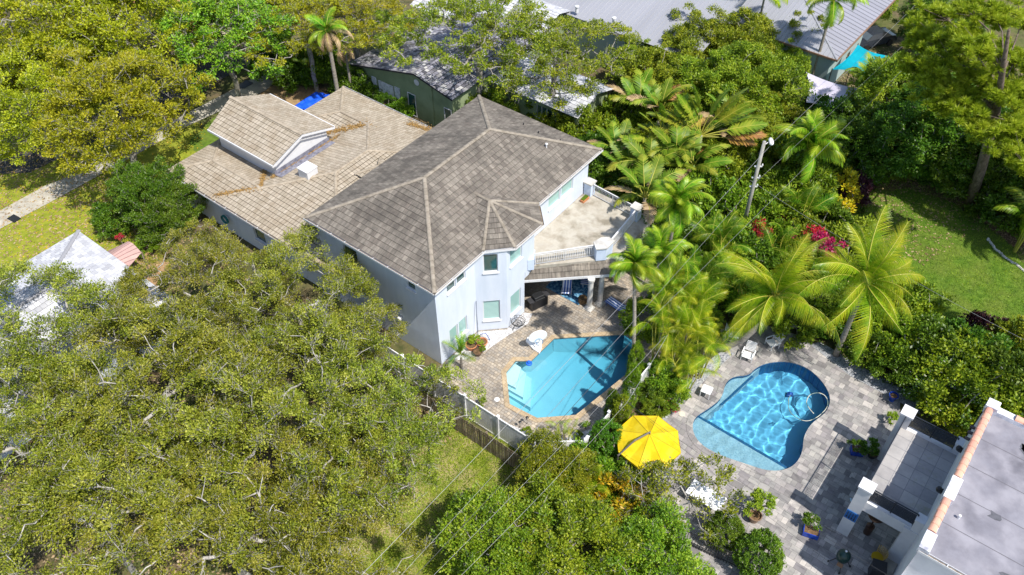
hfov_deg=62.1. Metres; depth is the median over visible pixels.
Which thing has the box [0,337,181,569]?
oak tree
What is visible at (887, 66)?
broadleaf tree
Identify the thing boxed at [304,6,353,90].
dry skirted palm
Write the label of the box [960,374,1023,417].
shrub
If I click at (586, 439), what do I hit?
side vinyl fence
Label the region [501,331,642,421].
swimming pool
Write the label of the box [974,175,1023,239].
shrub
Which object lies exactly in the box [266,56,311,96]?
shrub
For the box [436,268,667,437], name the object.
pool deck
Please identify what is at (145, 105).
oak tree
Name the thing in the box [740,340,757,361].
deck chair
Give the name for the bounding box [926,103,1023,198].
bush
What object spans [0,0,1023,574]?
ground
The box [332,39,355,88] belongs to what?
dry skirted palm
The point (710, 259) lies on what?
areca palm
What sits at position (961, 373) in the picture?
shrub
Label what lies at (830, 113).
overhead cable
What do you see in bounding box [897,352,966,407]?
flowering hedge
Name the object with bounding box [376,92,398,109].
shrub
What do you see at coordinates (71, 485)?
oak tree
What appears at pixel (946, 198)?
fallen leaves
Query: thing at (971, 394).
flowering hedge
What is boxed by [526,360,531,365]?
chlorine float
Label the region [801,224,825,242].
flowering shrub
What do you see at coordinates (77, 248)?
white roofed house
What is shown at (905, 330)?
shrub
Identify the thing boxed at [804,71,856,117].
white sail
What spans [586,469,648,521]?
croton
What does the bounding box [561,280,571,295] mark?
patio chair
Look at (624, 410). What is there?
cypress
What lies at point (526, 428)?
plant
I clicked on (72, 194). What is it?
fallen leaves
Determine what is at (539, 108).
window
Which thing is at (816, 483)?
pool deck
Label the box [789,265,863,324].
shrub
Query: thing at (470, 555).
broadleaf tree
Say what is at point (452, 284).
window
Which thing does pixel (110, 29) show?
oak tree
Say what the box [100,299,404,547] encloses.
oak tree
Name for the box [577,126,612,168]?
shrub
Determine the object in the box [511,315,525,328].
fire basket
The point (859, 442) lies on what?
potted plant
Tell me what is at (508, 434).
vinyl fence
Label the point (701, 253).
shrub
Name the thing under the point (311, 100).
blue tarp
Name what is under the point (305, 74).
shrub
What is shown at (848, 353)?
shrub
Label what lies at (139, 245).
shrub
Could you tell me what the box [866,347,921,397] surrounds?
shrub
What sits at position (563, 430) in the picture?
areca palm
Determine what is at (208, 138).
lawn
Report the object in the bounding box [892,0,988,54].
broadleaf tree
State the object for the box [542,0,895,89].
metal roofed house
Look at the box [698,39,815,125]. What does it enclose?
broadleaf tree
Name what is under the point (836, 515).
stone step
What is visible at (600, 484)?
areca palm
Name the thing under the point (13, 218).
manhole cover
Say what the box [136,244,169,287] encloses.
bare soil
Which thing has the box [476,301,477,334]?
leaning pole
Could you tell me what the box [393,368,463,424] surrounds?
broadleaf tree
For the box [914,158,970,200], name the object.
shrub
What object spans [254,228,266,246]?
window
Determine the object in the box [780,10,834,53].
broadleaf tree
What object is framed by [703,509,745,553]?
topiary
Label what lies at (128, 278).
oak tree
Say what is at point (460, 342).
palm
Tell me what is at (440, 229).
two storey house
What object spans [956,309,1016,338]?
shrub
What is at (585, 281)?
patio chair
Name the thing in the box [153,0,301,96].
broadleaf tree
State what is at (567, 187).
window
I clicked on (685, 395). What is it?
shrub
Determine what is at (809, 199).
areca palm
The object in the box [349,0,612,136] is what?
green walled house
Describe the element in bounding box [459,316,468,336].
window
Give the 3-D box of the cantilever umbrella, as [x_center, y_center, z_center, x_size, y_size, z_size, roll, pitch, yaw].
[7.415,9.129,47.371,3.597,3.370,3.994,29,53,26]
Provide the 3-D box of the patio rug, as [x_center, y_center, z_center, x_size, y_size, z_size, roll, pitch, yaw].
[4.259,-0.207,58.817,2.905,0.012,2.797,29,53,26]
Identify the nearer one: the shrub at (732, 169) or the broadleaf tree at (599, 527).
the broadleaf tree at (599, 527)
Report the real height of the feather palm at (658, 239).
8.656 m
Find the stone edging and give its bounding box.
[987,237,1023,270]
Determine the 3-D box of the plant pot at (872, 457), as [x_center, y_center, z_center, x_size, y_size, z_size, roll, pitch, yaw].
[20.665,9.647,48.788,0.588,0.400,0.588,29,53,26]
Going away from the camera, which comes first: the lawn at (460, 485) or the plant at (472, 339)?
the lawn at (460, 485)
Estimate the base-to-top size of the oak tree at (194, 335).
10.143 m
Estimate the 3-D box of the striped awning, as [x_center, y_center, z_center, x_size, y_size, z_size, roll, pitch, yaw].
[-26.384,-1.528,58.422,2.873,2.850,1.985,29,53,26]
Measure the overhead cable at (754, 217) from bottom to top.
1.116 m
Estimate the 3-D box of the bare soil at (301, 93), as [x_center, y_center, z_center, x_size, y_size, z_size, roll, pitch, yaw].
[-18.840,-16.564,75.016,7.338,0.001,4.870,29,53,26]
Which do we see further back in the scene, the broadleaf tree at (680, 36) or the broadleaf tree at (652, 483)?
the broadleaf tree at (680, 36)
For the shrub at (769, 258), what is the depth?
57.59 m
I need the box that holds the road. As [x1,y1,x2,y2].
[0,51,251,173]
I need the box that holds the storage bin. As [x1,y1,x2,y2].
[868,558,887,574]
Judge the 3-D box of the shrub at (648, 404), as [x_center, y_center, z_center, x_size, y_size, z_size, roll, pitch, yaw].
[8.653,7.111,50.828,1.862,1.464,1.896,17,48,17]
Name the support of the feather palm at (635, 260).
on the ground at (308, 290)
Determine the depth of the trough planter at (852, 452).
48.92 m
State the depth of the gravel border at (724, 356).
53.45 m
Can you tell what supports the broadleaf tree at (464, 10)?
on the ground at (308, 290)
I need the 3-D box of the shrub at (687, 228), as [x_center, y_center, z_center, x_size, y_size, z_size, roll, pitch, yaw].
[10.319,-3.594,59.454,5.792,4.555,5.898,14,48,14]
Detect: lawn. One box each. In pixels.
[0,106,200,268]
[188,117,218,151]
[251,424,521,574]
[801,189,1023,364]
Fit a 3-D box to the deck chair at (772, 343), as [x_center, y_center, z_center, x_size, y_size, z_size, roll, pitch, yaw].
[16.870,3.397,54.526,0.960,0.968,0.790,-16,48,-15]
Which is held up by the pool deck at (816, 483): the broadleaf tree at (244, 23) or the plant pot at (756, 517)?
the plant pot at (756, 517)
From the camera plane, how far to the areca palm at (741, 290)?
55.02 m
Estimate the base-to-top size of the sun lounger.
0.740 m
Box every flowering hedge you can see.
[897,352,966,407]
[904,340,964,398]
[916,368,989,432]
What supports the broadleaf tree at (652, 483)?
on the pool deck at (816, 483)
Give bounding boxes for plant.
[257,29,303,73]
[274,37,319,86]
[467,334,483,344]
[478,396,487,406]
[479,344,485,351]
[520,426,531,433]
[574,429,583,438]
[581,420,590,428]
[587,119,639,157]
[602,135,660,199]
[603,153,686,224]
[604,67,664,110]
[606,133,695,186]
[626,76,695,138]
[647,121,706,168]
[662,125,732,180]
[698,89,766,136]
[743,487,777,516]
[801,511,822,530]
[846,439,866,454]
[861,437,880,455]
[886,411,899,425]
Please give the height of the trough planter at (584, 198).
0.280 m
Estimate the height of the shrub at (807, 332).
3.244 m
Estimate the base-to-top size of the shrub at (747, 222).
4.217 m
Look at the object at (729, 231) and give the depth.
56.41 m
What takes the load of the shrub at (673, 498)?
on the ground at (308, 290)
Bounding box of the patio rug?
[546,279,587,304]
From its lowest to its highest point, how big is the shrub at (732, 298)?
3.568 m
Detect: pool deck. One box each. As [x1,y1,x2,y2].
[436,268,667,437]
[624,322,899,574]
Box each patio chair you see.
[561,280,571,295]
[581,278,588,284]
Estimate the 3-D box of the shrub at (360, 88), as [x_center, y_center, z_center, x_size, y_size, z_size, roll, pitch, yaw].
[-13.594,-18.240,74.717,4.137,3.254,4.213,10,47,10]
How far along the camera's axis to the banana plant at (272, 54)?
74.93 m
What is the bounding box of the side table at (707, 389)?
[699,384,712,399]
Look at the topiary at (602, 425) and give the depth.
47.20 m
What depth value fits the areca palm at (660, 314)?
50.41 m
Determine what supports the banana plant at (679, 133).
on the ground at (308, 290)
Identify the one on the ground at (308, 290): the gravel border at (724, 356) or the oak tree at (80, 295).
the oak tree at (80, 295)
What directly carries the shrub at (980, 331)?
on the ground at (308, 290)
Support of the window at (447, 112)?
in the green walled house at (435, 92)
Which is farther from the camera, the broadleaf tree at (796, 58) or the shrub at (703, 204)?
the broadleaf tree at (796, 58)
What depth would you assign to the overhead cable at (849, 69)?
60.84 m
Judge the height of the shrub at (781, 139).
4.865 m
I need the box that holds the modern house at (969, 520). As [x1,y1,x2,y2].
[836,396,1023,574]
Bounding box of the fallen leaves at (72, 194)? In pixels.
[0,112,205,263]
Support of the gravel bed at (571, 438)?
on the pool deck at (558, 314)
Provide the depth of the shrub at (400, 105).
72.03 m
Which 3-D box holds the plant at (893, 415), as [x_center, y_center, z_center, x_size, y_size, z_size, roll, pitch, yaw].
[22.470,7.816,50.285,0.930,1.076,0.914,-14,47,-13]
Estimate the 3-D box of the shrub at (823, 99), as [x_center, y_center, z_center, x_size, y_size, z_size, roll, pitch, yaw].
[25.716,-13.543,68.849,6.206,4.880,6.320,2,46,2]
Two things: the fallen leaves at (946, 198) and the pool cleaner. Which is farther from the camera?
the fallen leaves at (946, 198)
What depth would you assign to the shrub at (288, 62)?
74.48 m
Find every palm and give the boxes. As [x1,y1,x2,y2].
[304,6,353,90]
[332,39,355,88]
[442,331,476,367]
[545,418,580,440]
[571,457,611,495]
[607,231,664,362]
[610,92,710,153]
[628,288,694,359]
[629,222,692,321]
[638,81,768,146]
[640,256,707,342]
[644,299,719,365]
[648,176,715,270]
[648,318,712,380]
[649,251,701,328]
[659,343,720,393]
[665,265,728,348]
[679,245,739,307]
[688,312,744,378]
[711,233,840,353]
[715,256,760,309]
[752,221,807,272]
[759,0,787,19]
[771,182,838,218]
[772,108,850,191]
[798,204,925,360]
[805,0,868,90]
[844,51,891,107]
[992,186,1023,252]
[994,136,1023,201]
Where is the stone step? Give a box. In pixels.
[823,446,875,532]
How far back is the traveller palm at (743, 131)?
62.35 m
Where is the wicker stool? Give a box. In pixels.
[578,295,586,304]
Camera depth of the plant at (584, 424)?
50.19 m
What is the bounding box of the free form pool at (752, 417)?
[686,357,835,476]
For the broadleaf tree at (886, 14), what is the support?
on the ground at (308, 290)
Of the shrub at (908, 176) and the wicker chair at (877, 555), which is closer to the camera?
the wicker chair at (877, 555)
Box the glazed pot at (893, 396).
[889,391,898,401]
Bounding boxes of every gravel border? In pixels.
[662,352,733,420]
[811,342,919,413]
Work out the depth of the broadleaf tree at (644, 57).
69.22 m
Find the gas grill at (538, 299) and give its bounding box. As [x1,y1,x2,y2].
[526,290,549,310]
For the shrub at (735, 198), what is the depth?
60.74 m
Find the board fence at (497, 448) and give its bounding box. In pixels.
[383,368,524,473]
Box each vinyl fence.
[315,299,533,457]
[535,363,650,458]
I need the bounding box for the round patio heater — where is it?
[863,514,882,535]
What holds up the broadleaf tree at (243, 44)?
on the ground at (308, 290)
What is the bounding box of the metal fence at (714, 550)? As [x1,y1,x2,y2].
[623,501,780,574]
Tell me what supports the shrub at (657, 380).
on the ground at (308, 290)
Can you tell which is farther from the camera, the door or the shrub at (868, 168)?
the door
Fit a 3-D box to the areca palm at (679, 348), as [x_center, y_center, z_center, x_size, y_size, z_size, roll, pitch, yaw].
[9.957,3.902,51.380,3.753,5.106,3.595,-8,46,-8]
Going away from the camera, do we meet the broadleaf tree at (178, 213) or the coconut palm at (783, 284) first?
the coconut palm at (783, 284)
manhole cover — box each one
[7,214,20,222]
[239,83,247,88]
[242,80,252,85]
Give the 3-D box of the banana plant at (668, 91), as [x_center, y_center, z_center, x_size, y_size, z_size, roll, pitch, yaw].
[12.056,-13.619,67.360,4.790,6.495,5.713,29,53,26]
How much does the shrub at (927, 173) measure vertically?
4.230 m
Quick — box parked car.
[860,25,897,49]
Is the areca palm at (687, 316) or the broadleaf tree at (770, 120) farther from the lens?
the broadleaf tree at (770, 120)
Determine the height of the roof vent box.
1.005 m
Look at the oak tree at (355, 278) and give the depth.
49.72 m
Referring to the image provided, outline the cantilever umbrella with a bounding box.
[616,416,680,468]
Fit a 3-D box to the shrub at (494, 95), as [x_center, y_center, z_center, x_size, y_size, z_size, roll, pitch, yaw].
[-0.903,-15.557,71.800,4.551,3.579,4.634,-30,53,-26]
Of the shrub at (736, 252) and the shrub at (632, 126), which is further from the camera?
the shrub at (632, 126)
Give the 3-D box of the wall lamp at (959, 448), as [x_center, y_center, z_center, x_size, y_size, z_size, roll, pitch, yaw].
[22.841,8.250,43.467,0.299,0.400,0.303,-6,46,-6]
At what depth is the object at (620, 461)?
46.59 m
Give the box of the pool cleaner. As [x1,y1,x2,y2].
[803,393,826,420]
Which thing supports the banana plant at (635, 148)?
on the ground at (308, 290)
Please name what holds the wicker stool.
on the patio rug
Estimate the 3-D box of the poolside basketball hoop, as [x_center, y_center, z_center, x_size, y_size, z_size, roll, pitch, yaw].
[1.562,3.183,54.281,1.240,1.820,1.604,-13,47,-12]
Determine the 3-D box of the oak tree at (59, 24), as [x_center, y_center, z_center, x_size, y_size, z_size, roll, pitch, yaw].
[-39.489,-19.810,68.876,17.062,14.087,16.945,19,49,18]
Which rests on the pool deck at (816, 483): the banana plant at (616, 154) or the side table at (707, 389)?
the side table at (707, 389)
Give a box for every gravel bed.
[449,313,531,359]
[511,417,603,455]
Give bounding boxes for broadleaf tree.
[104,154,194,234]
[127,177,207,243]
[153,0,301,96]
[176,0,287,65]
[240,0,378,91]
[285,0,420,57]
[357,8,422,50]
[373,0,561,94]
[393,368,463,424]
[430,480,581,574]
[474,3,641,110]
[500,469,656,574]
[512,427,608,518]
[579,496,717,574]
[607,37,665,83]
[611,458,705,534]
[617,38,704,115]
[645,452,747,542]
[653,1,733,75]
[657,48,753,127]
[683,3,781,87]
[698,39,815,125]
[701,87,785,162]
[755,89,807,139]
[761,36,811,91]
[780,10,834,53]
[826,91,911,169]
[838,47,954,136]
[868,72,1011,186]
[878,0,898,21]
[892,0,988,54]
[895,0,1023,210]
[963,66,1023,167]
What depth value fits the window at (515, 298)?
55.59 m
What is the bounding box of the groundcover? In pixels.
[594,88,945,448]
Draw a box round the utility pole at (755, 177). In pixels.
[741,137,773,231]
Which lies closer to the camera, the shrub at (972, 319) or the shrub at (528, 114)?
the shrub at (972, 319)
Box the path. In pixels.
[0,75,272,227]
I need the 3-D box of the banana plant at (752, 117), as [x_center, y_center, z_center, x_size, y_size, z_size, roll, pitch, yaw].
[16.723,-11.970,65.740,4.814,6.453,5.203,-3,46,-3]
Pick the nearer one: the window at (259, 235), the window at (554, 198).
the window at (554, 198)
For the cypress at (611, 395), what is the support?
on the gravel bed at (571, 438)
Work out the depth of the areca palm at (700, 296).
51.01 m
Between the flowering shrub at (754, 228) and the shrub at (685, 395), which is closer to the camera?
the shrub at (685, 395)
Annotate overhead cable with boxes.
[370,146,769,565]
[403,190,749,572]
[416,320,649,574]
[434,336,664,574]
[511,406,623,524]
[620,395,846,574]
[628,403,886,574]
[650,53,918,319]
[756,52,895,181]
[756,184,1010,332]
[784,22,897,131]
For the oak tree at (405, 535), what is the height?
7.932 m
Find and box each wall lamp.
[936,486,943,493]
[956,445,963,452]
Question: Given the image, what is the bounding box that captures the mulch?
[871,178,1023,247]
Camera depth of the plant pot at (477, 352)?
54.28 m
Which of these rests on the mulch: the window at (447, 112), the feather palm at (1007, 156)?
the feather palm at (1007, 156)
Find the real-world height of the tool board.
0.750 m
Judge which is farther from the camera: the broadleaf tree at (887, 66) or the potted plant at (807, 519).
the broadleaf tree at (887, 66)
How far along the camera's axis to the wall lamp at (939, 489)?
41.70 m
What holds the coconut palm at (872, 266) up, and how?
on the ground at (308, 290)
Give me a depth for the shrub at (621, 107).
68.84 m
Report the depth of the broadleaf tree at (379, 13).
74.78 m
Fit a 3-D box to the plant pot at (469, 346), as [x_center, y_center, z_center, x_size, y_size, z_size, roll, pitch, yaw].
[-2.614,3.789,54.688,0.777,0.420,0.777,29,53,26]
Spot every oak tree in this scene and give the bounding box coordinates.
[0,0,148,102]
[0,27,116,165]
[0,257,165,440]
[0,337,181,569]
[0,392,276,574]
[6,293,295,546]
[12,0,227,102]
[25,43,216,178]
[65,414,369,574]
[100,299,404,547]
[104,216,302,370]
[182,221,394,370]
[199,403,434,574]
[276,351,487,527]
[277,299,408,398]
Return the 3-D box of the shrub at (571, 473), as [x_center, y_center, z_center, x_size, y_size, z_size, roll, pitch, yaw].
[2.775,11.356,45.669,4.807,3.244,4.228,31,53,27]
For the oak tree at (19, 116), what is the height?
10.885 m
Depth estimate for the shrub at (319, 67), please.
75.13 m
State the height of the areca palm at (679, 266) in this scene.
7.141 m
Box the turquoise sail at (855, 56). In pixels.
[828,43,889,85]
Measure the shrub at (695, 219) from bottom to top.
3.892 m
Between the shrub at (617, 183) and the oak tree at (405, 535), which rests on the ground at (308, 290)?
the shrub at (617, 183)
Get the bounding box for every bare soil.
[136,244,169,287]
[261,84,328,109]
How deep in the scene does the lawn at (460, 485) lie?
47.36 m
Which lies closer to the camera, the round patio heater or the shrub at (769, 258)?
the round patio heater
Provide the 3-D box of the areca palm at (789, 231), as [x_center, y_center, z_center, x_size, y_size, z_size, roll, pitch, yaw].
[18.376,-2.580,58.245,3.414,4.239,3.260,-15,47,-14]
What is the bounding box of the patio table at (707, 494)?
[685,479,726,510]
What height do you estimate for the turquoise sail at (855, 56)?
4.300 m
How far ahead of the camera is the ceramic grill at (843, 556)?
43.53 m
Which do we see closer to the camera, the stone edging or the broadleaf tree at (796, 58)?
the stone edging
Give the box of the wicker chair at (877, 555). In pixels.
[870,545,888,560]
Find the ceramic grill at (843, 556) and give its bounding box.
[827,549,850,574]
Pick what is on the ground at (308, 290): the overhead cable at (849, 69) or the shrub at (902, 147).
the shrub at (902, 147)
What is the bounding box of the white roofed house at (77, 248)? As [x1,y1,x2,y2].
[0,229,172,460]
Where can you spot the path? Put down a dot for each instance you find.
(217, 104)
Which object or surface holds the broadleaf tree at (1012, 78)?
on the ground at (308, 290)
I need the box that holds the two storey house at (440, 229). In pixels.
[166,86,653,363]
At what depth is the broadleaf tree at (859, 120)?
64.79 m
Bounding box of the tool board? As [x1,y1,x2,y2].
[844,509,858,522]
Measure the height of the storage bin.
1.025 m
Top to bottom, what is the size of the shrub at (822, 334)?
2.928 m
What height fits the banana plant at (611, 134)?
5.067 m
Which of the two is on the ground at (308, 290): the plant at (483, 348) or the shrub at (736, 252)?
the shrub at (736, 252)
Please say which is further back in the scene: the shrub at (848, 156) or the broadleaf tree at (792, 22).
the broadleaf tree at (792, 22)
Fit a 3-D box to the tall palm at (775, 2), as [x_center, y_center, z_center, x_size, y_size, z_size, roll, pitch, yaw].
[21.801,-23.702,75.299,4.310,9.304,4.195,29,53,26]
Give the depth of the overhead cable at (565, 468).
40.48 m
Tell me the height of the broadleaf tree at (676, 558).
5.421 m
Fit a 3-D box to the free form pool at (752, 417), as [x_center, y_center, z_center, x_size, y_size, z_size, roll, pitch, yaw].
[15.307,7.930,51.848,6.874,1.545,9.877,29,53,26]
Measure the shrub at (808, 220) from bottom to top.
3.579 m
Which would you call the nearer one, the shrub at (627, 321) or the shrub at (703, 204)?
the shrub at (627, 321)
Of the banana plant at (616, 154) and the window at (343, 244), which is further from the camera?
the banana plant at (616, 154)
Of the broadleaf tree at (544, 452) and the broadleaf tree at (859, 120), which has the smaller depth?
the broadleaf tree at (544, 452)
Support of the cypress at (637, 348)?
on the ground at (308, 290)
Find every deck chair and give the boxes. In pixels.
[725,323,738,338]
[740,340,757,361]
[764,334,784,350]
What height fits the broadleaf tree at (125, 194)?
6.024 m
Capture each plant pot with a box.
[465,341,476,350]
[473,347,482,356]
[476,337,487,347]
[748,509,762,523]
[868,451,877,458]
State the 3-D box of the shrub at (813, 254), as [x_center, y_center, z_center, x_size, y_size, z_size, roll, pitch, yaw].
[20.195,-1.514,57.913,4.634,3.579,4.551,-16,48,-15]
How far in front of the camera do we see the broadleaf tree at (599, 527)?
40.57 m
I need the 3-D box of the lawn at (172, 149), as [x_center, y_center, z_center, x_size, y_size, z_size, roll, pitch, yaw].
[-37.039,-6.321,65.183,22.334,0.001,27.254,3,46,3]
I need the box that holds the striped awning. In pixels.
[108,241,149,268]
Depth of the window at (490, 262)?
51.85 m
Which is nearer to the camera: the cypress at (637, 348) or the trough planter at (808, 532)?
the trough planter at (808, 532)
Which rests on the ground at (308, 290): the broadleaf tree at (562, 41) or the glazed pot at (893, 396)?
the broadleaf tree at (562, 41)
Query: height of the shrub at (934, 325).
4.230 m
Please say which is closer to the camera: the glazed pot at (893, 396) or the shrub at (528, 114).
the glazed pot at (893, 396)
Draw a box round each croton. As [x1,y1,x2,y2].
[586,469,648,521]
[819,166,864,212]
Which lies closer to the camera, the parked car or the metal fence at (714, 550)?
the metal fence at (714, 550)
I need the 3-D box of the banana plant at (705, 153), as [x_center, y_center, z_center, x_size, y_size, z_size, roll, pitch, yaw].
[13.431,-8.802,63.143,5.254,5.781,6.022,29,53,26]
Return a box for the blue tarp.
[295,92,329,108]
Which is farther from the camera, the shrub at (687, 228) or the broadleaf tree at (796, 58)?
the broadleaf tree at (796, 58)
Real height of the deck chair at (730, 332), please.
0.968 m
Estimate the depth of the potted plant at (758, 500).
45.34 m
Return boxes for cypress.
[602,388,619,417]
[609,392,630,431]
[621,361,642,409]
[626,340,644,378]
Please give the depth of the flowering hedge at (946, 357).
50.56 m
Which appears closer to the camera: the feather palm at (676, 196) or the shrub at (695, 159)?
the feather palm at (676, 196)
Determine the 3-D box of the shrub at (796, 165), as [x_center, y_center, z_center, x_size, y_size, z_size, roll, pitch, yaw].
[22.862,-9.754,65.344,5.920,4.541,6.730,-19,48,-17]
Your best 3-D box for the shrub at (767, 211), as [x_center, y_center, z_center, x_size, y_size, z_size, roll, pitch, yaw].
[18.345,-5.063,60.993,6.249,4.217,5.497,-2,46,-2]
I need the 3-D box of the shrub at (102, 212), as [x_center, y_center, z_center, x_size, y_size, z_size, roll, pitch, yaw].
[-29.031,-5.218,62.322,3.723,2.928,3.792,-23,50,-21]
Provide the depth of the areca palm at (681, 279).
50.95 m
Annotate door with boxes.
[407,92,417,116]
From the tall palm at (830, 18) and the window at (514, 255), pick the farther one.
the tall palm at (830, 18)
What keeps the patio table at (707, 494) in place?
on the pool deck at (816, 483)
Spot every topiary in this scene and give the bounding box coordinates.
[587,417,622,461]
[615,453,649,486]
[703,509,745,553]
[732,527,786,574]
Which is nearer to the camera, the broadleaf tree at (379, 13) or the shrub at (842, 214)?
the shrub at (842, 214)
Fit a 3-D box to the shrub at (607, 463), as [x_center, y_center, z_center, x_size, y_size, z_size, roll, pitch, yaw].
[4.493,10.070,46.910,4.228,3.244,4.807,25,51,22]
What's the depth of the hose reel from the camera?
61.57 m
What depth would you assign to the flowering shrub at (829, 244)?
56.25 m
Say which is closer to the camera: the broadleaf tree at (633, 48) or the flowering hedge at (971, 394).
the flowering hedge at (971, 394)
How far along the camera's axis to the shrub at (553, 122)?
68.90 m
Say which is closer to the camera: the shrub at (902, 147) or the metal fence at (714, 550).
the metal fence at (714, 550)
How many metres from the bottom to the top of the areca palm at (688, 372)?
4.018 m
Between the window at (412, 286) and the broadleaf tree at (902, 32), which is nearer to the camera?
the window at (412, 286)
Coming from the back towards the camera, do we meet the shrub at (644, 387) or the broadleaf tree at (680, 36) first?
the broadleaf tree at (680, 36)
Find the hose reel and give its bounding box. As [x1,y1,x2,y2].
[221,215,228,223]
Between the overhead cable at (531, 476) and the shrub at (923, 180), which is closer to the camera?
the overhead cable at (531, 476)
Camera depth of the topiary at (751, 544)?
42.60 m
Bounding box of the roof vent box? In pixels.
[297,161,317,179]
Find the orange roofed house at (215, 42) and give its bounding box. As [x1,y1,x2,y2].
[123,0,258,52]
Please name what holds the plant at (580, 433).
on the ground at (308, 290)
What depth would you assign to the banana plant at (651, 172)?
58.32 m
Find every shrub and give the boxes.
[86,201,133,238]
[114,232,124,242]
[134,229,166,257]
[243,35,302,84]
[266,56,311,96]
[290,53,335,88]
[301,32,348,82]
[325,64,362,93]
[337,61,372,95]
[362,82,383,100]
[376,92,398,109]
[387,96,415,116]
[461,92,490,107]
[481,86,520,112]
[525,99,556,119]
[533,96,593,137]
[537,451,608,530]
[549,434,627,505]
[557,103,617,137]
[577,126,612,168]
[588,116,644,159]
[588,147,621,193]
[593,84,661,135]
[599,163,657,197]
[610,183,683,243]
[617,289,680,344]
[623,491,680,557]
[626,135,706,189]
[629,200,698,266]
[639,381,670,409]
[640,199,703,255]
[640,391,670,417]
[642,354,684,397]
[652,378,691,411]
[655,264,728,327]
[662,163,741,225]
[678,249,741,308]
[679,230,751,294]
[682,132,748,186]
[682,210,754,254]
[689,209,768,268]
[695,172,763,226]
[719,269,784,335]
[720,178,793,247]
[724,230,784,281]
[739,131,833,195]
[750,217,773,237]
[756,163,842,228]
[756,290,825,352]
[763,212,835,258]
[770,118,850,184]
[781,239,844,282]
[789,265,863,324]
[794,188,856,246]
[797,91,857,125]
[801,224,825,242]
[811,230,848,267]
[816,293,871,343]
[821,120,870,166]
[824,213,883,269]
[832,136,898,194]
[835,167,875,207]
[835,318,898,369]
[854,135,926,182]
[854,300,937,371]
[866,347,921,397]
[869,278,956,337]
[885,309,968,387]
[893,121,929,153]
[893,147,955,192]
[893,327,1001,415]
[913,357,1019,436]
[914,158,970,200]
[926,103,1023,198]
[938,317,1023,388]
[948,336,1023,418]
[956,165,1023,222]
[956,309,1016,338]
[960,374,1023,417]
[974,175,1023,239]
[983,314,1023,374]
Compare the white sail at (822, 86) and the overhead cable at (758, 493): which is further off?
the white sail at (822, 86)
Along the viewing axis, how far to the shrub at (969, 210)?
61.83 m
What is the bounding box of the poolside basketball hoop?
[526,330,546,353]
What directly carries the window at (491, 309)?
in the two storey house at (440, 229)
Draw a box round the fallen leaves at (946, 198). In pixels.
[851,179,1023,253]
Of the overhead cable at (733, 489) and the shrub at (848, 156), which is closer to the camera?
the overhead cable at (733, 489)
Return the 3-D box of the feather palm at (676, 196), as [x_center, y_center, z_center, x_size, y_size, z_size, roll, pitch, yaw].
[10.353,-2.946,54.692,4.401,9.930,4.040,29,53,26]
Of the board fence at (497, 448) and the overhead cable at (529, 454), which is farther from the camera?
the board fence at (497, 448)
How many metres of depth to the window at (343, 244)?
53.14 m
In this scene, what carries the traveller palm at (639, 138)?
on the ground at (308, 290)
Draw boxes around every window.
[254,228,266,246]
[343,244,358,267]
[405,281,416,293]
[444,107,451,118]
[447,280,457,295]
[449,324,458,345]
[457,272,466,286]
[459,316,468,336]
[483,254,498,274]
[483,300,500,322]
[510,247,523,268]
[510,288,521,317]
[535,105,551,118]
[548,189,561,211]
[561,179,573,199]
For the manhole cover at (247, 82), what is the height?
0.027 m
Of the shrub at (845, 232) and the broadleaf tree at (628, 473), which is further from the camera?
the shrub at (845, 232)
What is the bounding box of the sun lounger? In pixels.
[605,296,626,311]
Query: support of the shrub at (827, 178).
on the ground at (308, 290)
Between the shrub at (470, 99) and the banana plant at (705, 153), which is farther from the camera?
the shrub at (470, 99)
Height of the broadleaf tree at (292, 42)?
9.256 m
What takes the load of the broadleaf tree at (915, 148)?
on the ground at (308, 290)
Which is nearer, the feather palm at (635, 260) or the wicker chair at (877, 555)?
the wicker chair at (877, 555)
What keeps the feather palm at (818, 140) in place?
on the ground at (308, 290)
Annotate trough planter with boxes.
[580,194,588,203]
[802,524,819,539]
[849,445,864,456]
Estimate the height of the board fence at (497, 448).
1.839 m
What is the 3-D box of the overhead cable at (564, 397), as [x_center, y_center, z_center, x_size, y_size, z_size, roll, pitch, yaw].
[3.937,4.265,44.391,0.013,0.743,36.149,29,53,26]
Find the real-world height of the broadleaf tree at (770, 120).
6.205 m
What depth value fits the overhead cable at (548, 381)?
42.18 m
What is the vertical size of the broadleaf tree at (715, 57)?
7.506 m
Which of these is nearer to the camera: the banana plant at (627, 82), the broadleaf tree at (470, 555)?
the broadleaf tree at (470, 555)
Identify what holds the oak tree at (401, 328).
on the ground at (308, 290)
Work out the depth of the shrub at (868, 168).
64.10 m

